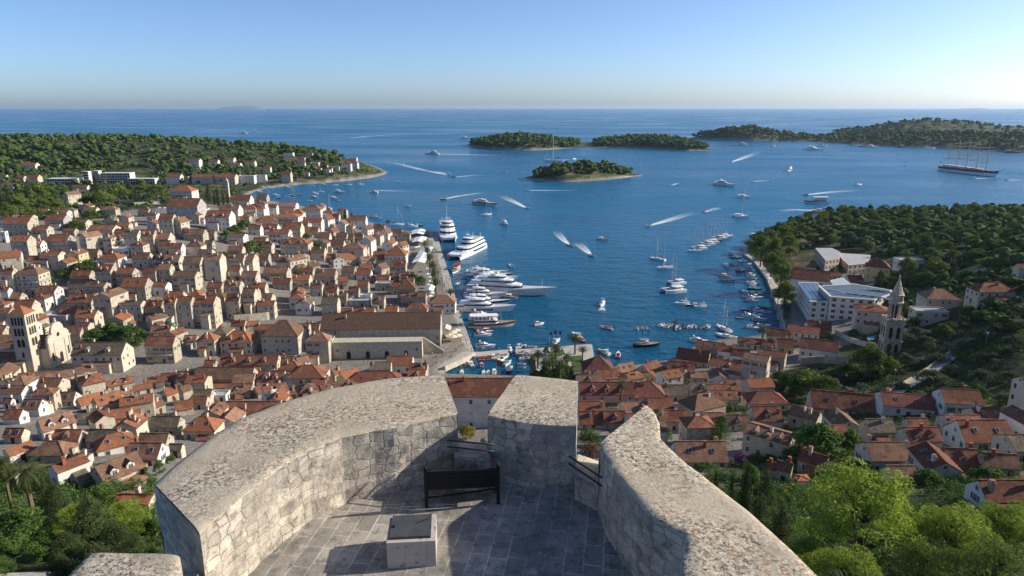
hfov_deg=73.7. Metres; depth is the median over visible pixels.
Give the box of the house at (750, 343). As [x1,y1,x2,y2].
[737,336,773,349]
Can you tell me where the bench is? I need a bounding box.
[424,463,499,507]
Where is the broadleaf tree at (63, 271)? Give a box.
[55,268,69,277]
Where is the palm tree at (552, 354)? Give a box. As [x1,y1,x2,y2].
[547,352,559,368]
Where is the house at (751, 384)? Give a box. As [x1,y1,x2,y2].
[740,375,775,396]
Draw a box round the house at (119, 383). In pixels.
[106,375,134,390]
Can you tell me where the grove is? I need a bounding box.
[0,183,69,209]
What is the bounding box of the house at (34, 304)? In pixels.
[13,297,43,314]
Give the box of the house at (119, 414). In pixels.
[104,407,133,424]
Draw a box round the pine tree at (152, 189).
[141,183,168,200]
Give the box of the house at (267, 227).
[262,222,280,234]
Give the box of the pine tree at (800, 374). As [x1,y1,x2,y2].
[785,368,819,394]
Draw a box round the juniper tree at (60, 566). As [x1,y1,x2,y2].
[45,552,77,575]
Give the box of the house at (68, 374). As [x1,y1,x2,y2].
[44,369,76,389]
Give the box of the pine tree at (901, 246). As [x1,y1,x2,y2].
[897,244,908,250]
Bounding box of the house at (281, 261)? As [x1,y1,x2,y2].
[276,254,290,266]
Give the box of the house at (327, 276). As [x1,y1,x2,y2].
[314,267,338,284]
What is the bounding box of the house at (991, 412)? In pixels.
[961,401,1000,418]
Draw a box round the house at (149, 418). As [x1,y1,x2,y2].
[144,413,163,425]
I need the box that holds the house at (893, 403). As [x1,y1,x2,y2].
[875,391,935,415]
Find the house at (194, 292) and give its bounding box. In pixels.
[187,288,205,297]
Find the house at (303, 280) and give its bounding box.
[292,274,312,289]
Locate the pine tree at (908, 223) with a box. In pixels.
[903,221,916,229]
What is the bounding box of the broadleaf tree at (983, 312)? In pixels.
[970,310,991,319]
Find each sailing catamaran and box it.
[660,256,686,293]
[666,257,686,284]
[690,228,707,249]
[699,225,715,245]
[703,220,719,242]
[711,217,726,239]
[715,215,730,237]
[732,197,749,217]
[737,180,750,197]
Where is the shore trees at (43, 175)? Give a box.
[0,172,222,186]
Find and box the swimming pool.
[866,335,875,340]
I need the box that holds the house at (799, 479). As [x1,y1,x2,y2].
[792,474,811,488]
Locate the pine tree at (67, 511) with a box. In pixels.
[44,500,106,535]
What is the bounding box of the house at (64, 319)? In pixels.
[47,312,71,326]
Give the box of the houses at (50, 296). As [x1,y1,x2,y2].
[0,152,966,428]
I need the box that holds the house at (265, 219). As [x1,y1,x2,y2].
[256,215,277,224]
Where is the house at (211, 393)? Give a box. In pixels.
[189,389,216,402]
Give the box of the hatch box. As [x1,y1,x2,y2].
[386,514,436,567]
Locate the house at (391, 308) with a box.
[385,305,398,311]
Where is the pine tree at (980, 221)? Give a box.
[973,219,988,223]
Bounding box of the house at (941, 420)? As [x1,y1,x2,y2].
[934,408,981,434]
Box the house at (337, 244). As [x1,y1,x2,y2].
[328,239,345,249]
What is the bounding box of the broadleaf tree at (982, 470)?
[968,465,1005,478]
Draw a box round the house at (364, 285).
[357,280,369,293]
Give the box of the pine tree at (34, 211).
[15,209,47,217]
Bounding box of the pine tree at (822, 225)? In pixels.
[816,223,827,228]
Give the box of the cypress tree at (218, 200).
[215,187,220,206]
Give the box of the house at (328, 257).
[325,252,334,261]
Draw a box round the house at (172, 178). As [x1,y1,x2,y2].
[166,174,183,183]
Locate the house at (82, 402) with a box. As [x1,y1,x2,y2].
[75,390,99,408]
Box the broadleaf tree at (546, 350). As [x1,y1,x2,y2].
[542,346,549,352]
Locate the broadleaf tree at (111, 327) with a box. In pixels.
[98,322,122,337]
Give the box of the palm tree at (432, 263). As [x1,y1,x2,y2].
[427,260,437,280]
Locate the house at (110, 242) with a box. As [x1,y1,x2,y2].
[102,234,120,252]
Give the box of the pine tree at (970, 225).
[963,223,972,228]
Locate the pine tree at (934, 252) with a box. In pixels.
[928,250,941,258]
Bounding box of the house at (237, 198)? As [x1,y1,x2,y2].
[232,195,253,203]
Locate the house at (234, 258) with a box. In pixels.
[226,253,246,270]
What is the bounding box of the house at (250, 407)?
[225,399,285,415]
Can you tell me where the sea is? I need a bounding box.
[0,109,1023,374]
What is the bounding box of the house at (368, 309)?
[361,307,375,311]
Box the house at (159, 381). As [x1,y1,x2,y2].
[146,371,167,388]
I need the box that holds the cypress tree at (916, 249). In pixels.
[914,241,919,253]
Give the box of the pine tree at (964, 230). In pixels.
[958,228,975,232]
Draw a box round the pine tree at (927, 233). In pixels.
[921,231,935,238]
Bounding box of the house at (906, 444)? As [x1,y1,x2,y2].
[903,438,913,453]
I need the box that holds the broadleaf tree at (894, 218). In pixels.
[889,216,898,220]
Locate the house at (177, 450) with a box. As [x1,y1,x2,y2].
[168,439,185,457]
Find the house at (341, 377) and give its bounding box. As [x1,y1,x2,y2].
[336,367,358,385]
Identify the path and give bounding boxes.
[0,571,50,575]
[893,353,958,392]
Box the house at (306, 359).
[294,353,310,363]
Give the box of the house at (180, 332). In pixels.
[165,323,187,343]
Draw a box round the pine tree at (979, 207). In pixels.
[974,205,983,211]
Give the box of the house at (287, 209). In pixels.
[280,206,295,212]
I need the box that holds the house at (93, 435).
[85,423,130,448]
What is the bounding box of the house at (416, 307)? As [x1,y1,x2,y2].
[405,302,428,311]
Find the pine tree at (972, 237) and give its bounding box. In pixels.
[962,235,982,247]
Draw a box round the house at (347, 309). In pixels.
[340,306,360,312]
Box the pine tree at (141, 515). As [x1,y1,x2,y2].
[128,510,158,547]
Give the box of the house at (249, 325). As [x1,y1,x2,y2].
[245,318,258,330]
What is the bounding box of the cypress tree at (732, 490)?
[727,472,735,500]
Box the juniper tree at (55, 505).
[37,480,76,523]
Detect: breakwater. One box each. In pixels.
[474,349,507,358]
[515,348,544,368]
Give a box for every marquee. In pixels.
[411,229,425,234]
[412,236,426,241]
[412,246,433,267]
[425,284,434,290]
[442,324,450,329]
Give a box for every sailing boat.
[391,207,403,224]
[480,198,491,214]
[545,135,562,161]
[650,237,665,260]
[656,248,673,268]
[687,231,701,251]
[715,307,736,337]
[717,299,732,332]
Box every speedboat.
[468,360,474,367]
[474,327,489,330]
[475,329,493,332]
[500,353,508,359]
[502,360,510,366]
[505,365,512,372]
[514,343,526,348]
[533,321,543,325]
[616,351,620,358]
[685,302,697,305]
[745,323,759,328]
[751,312,762,316]
[752,307,762,311]
[755,323,770,326]
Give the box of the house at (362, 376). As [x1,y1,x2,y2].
[344,371,407,382]
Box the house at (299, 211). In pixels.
[292,209,305,216]
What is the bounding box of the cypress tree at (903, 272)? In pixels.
[898,264,907,280]
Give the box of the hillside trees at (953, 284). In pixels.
[882,262,1023,326]
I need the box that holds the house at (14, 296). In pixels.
[4,292,27,304]
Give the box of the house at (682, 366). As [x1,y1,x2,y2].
[667,360,694,372]
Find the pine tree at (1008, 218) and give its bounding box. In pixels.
[1004,216,1017,220]
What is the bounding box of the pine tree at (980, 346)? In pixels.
[950,337,1010,362]
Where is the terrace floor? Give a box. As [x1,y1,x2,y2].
[248,483,632,575]
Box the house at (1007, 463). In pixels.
[976,446,1022,475]
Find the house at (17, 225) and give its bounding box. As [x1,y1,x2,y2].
[2,216,38,235]
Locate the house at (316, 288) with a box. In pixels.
[309,280,324,295]
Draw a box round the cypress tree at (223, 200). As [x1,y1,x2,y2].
[220,188,225,204]
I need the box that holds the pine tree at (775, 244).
[762,237,786,259]
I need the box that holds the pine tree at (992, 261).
[974,257,1002,268]
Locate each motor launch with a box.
[502,293,518,298]
[633,338,660,346]
[718,273,731,276]
[721,278,734,281]
[745,298,760,301]
[747,285,761,289]
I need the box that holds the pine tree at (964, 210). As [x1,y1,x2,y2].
[957,207,969,213]
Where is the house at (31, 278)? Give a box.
[14,264,52,295]
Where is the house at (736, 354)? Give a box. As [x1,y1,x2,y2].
[730,345,749,361]
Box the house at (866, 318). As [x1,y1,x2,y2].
[850,303,887,333]
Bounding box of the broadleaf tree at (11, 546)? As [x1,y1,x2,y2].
[0,533,42,571]
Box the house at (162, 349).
[144,333,181,362]
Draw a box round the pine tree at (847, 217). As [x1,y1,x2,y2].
[843,214,853,220]
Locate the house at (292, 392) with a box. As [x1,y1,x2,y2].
[289,384,295,398]
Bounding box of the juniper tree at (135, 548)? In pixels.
[123,531,149,553]
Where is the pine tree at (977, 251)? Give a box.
[963,248,988,258]
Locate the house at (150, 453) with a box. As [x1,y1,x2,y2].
[126,437,169,466]
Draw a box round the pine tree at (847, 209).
[839,207,850,213]
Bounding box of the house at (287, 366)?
[278,359,303,373]
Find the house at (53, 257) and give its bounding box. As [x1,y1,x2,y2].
[38,248,66,269]
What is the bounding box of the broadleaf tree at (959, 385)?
[949,382,969,388]
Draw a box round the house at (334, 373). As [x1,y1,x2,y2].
[330,365,343,381]
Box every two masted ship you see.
[469,276,500,298]
[811,200,825,212]
[1004,141,1021,152]
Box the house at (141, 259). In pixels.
[131,249,152,267]
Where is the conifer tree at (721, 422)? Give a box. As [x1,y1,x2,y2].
[705,414,734,446]
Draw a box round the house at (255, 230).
[248,224,263,235]
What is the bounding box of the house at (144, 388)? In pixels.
[132,379,152,394]
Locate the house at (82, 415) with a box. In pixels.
[77,405,100,424]
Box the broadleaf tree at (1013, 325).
[1004,321,1023,333]
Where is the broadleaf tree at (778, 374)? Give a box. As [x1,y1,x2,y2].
[770,370,784,383]
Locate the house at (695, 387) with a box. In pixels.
[687,376,713,395]
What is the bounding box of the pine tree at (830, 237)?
[824,234,837,245]
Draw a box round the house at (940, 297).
[915,287,959,309]
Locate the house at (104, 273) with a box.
[94,263,117,288]
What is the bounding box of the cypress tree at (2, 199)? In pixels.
[0,189,7,207]
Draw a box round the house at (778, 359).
[757,346,786,370]
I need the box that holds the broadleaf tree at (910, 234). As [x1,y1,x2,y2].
[901,231,918,240]
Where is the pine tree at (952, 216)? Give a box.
[947,215,962,221]
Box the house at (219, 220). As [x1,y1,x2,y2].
[204,210,235,230]
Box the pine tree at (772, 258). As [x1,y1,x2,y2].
[761,252,779,276]
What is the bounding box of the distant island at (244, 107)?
[217,105,267,108]
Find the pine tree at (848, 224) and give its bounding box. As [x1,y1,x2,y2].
[842,222,852,231]
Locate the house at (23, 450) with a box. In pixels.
[2,440,36,462]
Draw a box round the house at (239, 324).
[230,318,246,330]
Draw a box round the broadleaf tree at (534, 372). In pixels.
[529,370,542,376]
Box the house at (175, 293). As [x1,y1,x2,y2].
[162,291,186,300]
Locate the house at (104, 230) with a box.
[87,225,120,236]
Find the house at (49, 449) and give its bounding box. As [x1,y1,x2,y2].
[27,433,79,462]
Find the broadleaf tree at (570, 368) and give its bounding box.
[561,363,573,376]
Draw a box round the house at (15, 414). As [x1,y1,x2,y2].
[1,404,29,423]
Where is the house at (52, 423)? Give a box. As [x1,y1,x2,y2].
[35,410,76,440]
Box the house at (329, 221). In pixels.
[323,215,334,229]
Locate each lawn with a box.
[548,350,564,356]
[571,355,582,365]
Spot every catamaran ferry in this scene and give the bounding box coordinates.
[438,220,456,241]
[447,233,486,259]
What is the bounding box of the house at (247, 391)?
[223,382,254,397]
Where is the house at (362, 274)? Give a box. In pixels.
[356,267,372,279]
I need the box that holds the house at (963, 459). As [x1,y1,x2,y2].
[941,441,979,474]
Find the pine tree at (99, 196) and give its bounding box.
[85,189,116,209]
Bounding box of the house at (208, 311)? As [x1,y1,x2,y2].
[193,295,222,329]
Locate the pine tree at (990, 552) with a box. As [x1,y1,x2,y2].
[930,536,1023,575]
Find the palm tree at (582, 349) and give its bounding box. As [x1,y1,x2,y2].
[576,345,588,359]
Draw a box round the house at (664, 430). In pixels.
[658,420,668,442]
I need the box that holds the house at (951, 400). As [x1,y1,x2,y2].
[932,385,984,414]
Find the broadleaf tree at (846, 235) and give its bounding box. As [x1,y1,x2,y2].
[840,232,854,239]
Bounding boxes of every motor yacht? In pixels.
[333,190,345,192]
[425,150,438,153]
[456,293,515,311]
[461,291,510,304]
[463,266,507,275]
[463,284,507,296]
[467,266,512,278]
[472,197,496,205]
[474,271,517,279]
[713,179,735,186]
[732,142,747,145]
[803,145,823,149]
[865,144,878,147]
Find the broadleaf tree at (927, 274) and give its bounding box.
[912,271,936,284]
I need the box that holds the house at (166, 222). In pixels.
[158,214,176,236]
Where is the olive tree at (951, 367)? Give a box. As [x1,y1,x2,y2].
[940,364,960,375]
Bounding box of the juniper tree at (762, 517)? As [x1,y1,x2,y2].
[749,493,771,528]
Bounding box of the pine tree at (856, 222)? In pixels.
[853,218,862,229]
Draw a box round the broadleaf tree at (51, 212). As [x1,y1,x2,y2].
[40,210,61,218]
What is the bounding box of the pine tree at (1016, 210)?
[1011,208,1021,213]
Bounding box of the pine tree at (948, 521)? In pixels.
[893,499,1019,575]
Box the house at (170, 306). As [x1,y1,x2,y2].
[163,295,178,327]
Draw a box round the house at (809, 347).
[798,335,838,359]
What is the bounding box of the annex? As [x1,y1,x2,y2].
[830,277,849,284]
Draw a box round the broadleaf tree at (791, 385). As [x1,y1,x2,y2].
[775,372,806,395]
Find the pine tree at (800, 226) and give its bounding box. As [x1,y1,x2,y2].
[795,224,806,231]
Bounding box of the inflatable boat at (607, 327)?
[600,325,614,329]
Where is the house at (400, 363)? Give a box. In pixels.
[386,353,413,373]
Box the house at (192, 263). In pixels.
[182,253,204,281]
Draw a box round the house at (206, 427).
[181,412,224,441]
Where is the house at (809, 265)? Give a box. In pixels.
[788,260,815,271]
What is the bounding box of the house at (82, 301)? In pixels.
[66,291,95,309]
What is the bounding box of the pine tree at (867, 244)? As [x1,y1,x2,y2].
[859,242,874,249]
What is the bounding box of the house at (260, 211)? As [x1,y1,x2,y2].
[244,203,269,216]
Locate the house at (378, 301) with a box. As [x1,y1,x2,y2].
[372,292,385,309]
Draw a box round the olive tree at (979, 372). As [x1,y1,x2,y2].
[970,368,994,379]
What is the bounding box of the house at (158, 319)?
[145,312,168,329]
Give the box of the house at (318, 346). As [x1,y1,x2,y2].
[304,330,332,364]
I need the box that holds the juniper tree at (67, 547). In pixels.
[44,531,90,571]
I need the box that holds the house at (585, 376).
[575,370,599,383]
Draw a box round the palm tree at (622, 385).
[616,379,628,401]
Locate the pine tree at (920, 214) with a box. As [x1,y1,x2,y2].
[915,212,929,216]
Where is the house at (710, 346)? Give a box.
[695,336,722,357]
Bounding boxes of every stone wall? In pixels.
[114,200,159,204]
[234,312,269,320]
[443,352,474,371]
[800,356,848,364]
[834,330,875,346]
[890,351,950,390]
[904,328,931,333]
[955,268,995,273]
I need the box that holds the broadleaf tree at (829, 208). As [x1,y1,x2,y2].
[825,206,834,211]
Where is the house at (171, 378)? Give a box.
[161,370,176,386]
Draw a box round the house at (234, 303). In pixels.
[225,294,243,319]
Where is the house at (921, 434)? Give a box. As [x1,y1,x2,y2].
[895,423,943,448]
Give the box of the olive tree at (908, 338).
[902,332,917,346]
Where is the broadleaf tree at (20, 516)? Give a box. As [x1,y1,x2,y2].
[0,506,58,542]
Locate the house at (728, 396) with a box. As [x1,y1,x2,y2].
[710,385,738,409]
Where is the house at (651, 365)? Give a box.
[636,359,661,372]
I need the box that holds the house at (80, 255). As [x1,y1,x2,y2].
[65,248,89,262]
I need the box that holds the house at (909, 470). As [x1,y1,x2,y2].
[879,465,918,485]
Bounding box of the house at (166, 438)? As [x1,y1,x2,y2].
[138,432,174,444]
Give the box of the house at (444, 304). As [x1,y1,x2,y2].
[429,293,456,314]
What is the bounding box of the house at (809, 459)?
[796,445,830,477]
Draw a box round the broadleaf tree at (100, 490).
[91,481,116,509]
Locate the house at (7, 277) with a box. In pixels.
[0,265,18,291]
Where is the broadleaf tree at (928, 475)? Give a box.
[914,467,950,487]
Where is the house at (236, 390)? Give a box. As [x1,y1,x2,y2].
[224,385,243,399]
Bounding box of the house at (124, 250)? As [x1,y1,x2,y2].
[112,246,130,256]
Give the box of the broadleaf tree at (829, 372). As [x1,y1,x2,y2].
[818,368,845,378]
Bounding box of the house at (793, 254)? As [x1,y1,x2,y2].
[775,248,798,256]
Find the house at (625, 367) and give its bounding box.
[614,361,635,372]
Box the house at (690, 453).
[670,436,728,467]
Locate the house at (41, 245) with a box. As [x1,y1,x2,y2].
[36,238,46,254]
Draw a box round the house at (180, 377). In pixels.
[175,368,194,387]
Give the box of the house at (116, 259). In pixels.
[96,251,126,267]
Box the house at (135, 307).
[122,297,145,321]
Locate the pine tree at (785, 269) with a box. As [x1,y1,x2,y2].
[767,257,794,284]
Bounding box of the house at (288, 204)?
[278,202,298,211]
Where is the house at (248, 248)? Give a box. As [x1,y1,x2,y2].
[239,243,256,253]
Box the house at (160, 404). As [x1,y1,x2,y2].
[154,396,166,413]
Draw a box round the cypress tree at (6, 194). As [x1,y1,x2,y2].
[2,182,12,203]
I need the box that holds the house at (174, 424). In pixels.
[148,410,185,435]
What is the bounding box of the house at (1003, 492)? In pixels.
[963,469,1023,508]
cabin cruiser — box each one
[406,223,418,227]
[468,309,498,319]
[474,330,491,336]
[475,340,495,347]
[507,344,511,352]
[599,298,604,306]
[599,348,610,355]
[674,298,689,304]
[689,335,708,341]
[694,302,706,307]
[742,311,755,316]
[745,294,757,298]
[752,315,766,320]
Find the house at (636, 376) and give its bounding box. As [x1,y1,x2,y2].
[619,371,646,382]
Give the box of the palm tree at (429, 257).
[424,252,433,270]
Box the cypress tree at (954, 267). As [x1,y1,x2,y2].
[949,261,957,277]
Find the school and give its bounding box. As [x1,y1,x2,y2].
[814,248,870,272]
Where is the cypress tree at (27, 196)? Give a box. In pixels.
[23,183,31,206]
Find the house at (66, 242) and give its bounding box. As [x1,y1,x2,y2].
[45,233,76,252]
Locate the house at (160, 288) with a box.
[152,279,171,295]
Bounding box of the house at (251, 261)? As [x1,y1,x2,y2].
[242,252,259,272]
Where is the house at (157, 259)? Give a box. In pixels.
[152,253,164,267]
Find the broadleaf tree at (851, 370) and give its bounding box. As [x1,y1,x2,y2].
[831,364,864,381]
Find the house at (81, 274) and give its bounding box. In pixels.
[69,267,95,279]
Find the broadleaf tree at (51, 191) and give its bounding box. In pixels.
[39,185,56,197]
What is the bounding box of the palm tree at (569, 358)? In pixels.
[557,351,573,362]
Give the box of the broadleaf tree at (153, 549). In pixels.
[143,544,163,553]
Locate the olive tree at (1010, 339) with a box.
[1000,334,1023,349]
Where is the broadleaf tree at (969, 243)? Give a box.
[965,239,976,248]
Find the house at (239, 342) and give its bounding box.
[219,330,259,353]
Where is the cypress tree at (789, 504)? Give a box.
[784,474,792,535]
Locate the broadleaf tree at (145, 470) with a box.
[141,467,150,476]
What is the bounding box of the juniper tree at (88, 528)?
[63,492,125,548]
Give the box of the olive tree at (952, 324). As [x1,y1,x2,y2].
[944,321,957,330]
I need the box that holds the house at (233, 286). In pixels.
[224,279,243,293]
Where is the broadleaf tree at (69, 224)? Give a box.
[61,221,86,228]
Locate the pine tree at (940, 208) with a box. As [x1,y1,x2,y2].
[933,206,945,215]
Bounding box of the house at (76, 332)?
[64,325,85,344]
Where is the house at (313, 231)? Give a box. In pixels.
[305,227,320,237]
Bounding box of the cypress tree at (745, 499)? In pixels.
[739,459,753,512]
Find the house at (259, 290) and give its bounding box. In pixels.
[242,286,260,300]
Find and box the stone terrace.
[331,336,443,358]
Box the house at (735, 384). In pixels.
[719,379,741,395]
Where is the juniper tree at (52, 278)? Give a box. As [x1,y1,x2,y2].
[49,268,57,284]
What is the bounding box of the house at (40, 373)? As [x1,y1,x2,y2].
[16,366,75,381]
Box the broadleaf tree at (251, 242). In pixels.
[243,240,264,251]
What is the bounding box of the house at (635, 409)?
[631,404,656,416]
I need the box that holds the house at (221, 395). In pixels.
[214,390,230,401]
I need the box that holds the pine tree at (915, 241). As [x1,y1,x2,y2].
[910,239,921,249]
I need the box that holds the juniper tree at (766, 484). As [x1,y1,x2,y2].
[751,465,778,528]
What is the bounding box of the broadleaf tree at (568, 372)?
[563,369,574,379]
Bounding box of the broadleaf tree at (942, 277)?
[936,273,949,283]
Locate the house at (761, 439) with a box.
[741,421,796,459]
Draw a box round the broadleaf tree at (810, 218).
[806,216,815,222]
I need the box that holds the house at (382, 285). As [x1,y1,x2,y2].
[375,281,390,290]
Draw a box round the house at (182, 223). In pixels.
[174,216,189,237]
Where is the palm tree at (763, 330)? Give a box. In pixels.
[757,325,768,343]
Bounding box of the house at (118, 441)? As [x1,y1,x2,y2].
[92,426,133,455]
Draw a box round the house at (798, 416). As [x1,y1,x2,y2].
[787,404,821,427]
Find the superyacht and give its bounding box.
[461,269,556,294]
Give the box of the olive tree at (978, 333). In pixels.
[967,329,986,339]
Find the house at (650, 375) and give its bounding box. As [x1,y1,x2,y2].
[641,366,666,382]
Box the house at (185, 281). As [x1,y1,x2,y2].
[172,271,202,292]
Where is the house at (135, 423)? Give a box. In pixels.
[112,410,148,436]
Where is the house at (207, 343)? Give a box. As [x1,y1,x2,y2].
[195,332,220,356]
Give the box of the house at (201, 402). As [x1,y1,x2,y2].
[192,395,210,409]
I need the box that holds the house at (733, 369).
[709,358,741,377]
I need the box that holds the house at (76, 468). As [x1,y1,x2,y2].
[46,453,91,488]
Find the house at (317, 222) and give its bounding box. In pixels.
[305,217,324,231]
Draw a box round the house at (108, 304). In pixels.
[91,287,128,322]
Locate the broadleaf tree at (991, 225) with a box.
[986,222,1001,228]
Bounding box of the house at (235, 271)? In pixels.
[229,263,242,279]
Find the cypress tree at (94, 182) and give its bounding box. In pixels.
[91,175,99,191]
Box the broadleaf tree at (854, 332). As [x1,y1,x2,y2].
[847,329,859,337]
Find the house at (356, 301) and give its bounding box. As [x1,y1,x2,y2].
[348,297,371,306]
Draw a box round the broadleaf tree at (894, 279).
[886,276,897,289]
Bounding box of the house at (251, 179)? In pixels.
[238,175,256,183]
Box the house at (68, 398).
[60,389,82,406]
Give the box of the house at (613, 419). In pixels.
[603,410,625,428]
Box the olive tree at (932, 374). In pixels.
[912,369,948,385]
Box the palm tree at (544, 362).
[538,356,550,376]
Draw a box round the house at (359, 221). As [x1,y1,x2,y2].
[350,215,367,228]
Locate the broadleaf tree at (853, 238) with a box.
[848,235,858,245]
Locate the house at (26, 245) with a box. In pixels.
[10,233,37,259]
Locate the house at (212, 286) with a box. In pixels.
[206,280,223,294]
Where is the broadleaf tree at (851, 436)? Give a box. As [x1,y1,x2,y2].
[837,428,861,453]
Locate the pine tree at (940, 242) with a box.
[933,240,953,249]
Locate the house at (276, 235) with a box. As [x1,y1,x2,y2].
[268,228,292,242]
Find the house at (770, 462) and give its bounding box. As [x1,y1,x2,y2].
[765,457,776,479]
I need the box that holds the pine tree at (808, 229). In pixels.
[802,226,815,233]
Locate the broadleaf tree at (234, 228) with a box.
[227,224,245,232]
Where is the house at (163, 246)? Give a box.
[158,240,172,253]
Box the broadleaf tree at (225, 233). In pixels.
[219,230,230,239]
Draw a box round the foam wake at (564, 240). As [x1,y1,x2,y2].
[559,236,568,243]
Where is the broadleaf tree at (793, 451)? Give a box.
[777,446,801,467]
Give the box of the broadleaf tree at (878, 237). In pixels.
[874,235,882,242]
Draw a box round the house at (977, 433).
[942,419,1012,449]
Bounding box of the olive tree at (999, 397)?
[991,393,1008,405]
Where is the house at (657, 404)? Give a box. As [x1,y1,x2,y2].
[644,393,674,413]
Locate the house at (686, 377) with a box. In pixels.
[682,369,689,382]
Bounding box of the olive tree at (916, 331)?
[907,326,925,340]
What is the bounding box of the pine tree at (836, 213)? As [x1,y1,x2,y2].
[830,211,841,217]
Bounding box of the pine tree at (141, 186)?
[135,183,150,194]
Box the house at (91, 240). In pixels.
[78,230,103,251]
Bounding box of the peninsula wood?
[0,132,344,173]
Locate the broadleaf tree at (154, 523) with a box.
[139,517,162,551]
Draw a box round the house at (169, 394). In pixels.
[160,384,178,401]
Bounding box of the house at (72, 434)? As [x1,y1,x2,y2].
[52,423,87,448]
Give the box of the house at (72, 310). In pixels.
[58,304,81,323]
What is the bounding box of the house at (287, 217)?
[273,212,302,224]
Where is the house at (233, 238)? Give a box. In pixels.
[227,232,248,245]
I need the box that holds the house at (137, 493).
[113,483,155,514]
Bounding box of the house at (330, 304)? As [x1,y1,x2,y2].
[321,293,340,312]
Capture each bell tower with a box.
[7,305,42,371]
[225,178,229,196]
[877,275,906,353]
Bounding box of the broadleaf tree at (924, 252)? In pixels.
[918,248,931,257]
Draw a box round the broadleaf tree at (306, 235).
[302,232,311,238]
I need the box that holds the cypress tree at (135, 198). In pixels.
[133,186,137,201]
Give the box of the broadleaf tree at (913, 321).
[904,316,920,328]
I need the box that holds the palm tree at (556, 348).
[547,342,565,364]
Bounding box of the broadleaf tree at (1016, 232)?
[1007,229,1021,239]
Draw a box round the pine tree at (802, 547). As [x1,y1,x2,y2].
[785,535,837,575]
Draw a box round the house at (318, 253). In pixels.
[310,246,326,261]
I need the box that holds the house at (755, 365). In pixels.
[741,352,771,378]
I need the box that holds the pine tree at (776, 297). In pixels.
[771,294,782,303]
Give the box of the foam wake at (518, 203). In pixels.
[508,200,524,206]
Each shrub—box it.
[92,220,103,224]
[144,484,155,503]
[145,475,157,487]
[166,454,175,462]
[459,424,476,439]
[577,427,601,445]
[579,440,598,460]
[726,402,738,412]
[733,452,745,465]
[738,407,747,413]
[834,373,848,382]
[845,387,870,393]
[855,382,873,392]
[888,380,914,390]
[908,389,930,395]
[925,352,951,362]
[959,322,973,327]
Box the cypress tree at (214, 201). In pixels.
[212,190,215,204]
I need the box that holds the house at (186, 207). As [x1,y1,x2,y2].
[166,197,206,218]
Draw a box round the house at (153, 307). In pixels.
[144,298,164,319]
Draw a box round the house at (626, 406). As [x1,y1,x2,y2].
[618,397,646,412]
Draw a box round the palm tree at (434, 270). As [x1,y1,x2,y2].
[428,267,439,290]
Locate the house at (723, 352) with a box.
[717,343,739,359]
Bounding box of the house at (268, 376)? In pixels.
[256,369,288,385]
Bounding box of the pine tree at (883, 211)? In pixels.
[876,209,885,213]
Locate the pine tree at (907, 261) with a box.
[896,256,918,272]
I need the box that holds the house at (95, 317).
[74,309,104,327]
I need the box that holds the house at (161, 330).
[149,325,174,335]
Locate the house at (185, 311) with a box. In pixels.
[176,292,195,327]
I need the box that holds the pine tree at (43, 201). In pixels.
[33,198,51,208]
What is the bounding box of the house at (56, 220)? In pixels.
[44,212,71,227]
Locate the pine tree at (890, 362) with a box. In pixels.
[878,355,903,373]
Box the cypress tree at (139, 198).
[137,188,141,201]
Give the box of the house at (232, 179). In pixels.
[191,174,238,184]
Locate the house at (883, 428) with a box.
[858,412,895,441]
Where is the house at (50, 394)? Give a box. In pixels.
[28,384,61,409]
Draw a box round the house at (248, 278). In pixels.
[240,269,260,286]
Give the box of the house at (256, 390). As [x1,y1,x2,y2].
[252,383,268,398]
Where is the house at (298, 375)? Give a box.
[286,362,330,388]
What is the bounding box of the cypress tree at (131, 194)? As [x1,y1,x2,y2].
[128,182,133,199]
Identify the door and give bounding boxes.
[10,438,15,443]
[20,452,27,460]
[346,351,351,358]
[365,351,370,357]
[779,474,785,482]
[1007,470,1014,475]
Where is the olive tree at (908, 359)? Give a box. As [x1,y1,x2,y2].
[896,352,919,367]
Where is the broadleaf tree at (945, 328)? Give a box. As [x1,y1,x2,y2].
[930,323,954,336]
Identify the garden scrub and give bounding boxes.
[0,468,159,566]
[693,453,1023,567]
[768,358,1023,493]
[795,313,1023,392]
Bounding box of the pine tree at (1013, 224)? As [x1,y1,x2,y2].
[1004,221,1021,226]
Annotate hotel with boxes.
[46,170,158,184]
[796,282,891,320]
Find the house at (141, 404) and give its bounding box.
[119,390,156,416]
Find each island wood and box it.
[469,131,708,148]
[532,159,632,176]
[832,117,1023,131]
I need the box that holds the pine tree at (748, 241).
[743,239,753,245]
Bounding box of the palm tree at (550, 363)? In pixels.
[546,356,555,367]
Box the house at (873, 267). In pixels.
[863,258,890,281]
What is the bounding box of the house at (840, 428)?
[803,422,847,451]
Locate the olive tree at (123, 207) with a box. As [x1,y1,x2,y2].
[118,206,129,211]
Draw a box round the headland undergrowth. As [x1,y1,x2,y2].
[764,203,1023,268]
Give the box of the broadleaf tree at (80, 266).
[65,263,94,274]
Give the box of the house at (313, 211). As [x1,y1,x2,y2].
[301,204,323,217]
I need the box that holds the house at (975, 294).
[963,281,1015,307]
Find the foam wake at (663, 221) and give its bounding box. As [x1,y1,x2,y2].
[652,217,678,224]
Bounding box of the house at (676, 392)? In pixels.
[661,382,687,400]
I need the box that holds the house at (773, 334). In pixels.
[766,327,789,347]
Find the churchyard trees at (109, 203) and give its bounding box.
[0,182,252,210]
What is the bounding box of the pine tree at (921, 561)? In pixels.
[873,533,961,575]
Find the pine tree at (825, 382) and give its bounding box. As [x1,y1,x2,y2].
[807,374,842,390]
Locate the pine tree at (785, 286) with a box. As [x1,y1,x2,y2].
[772,280,797,307]
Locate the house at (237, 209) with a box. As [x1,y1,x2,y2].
[221,204,242,215]
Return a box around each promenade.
[411,230,473,373]
[742,252,784,328]
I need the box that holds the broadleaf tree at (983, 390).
[966,383,990,396]

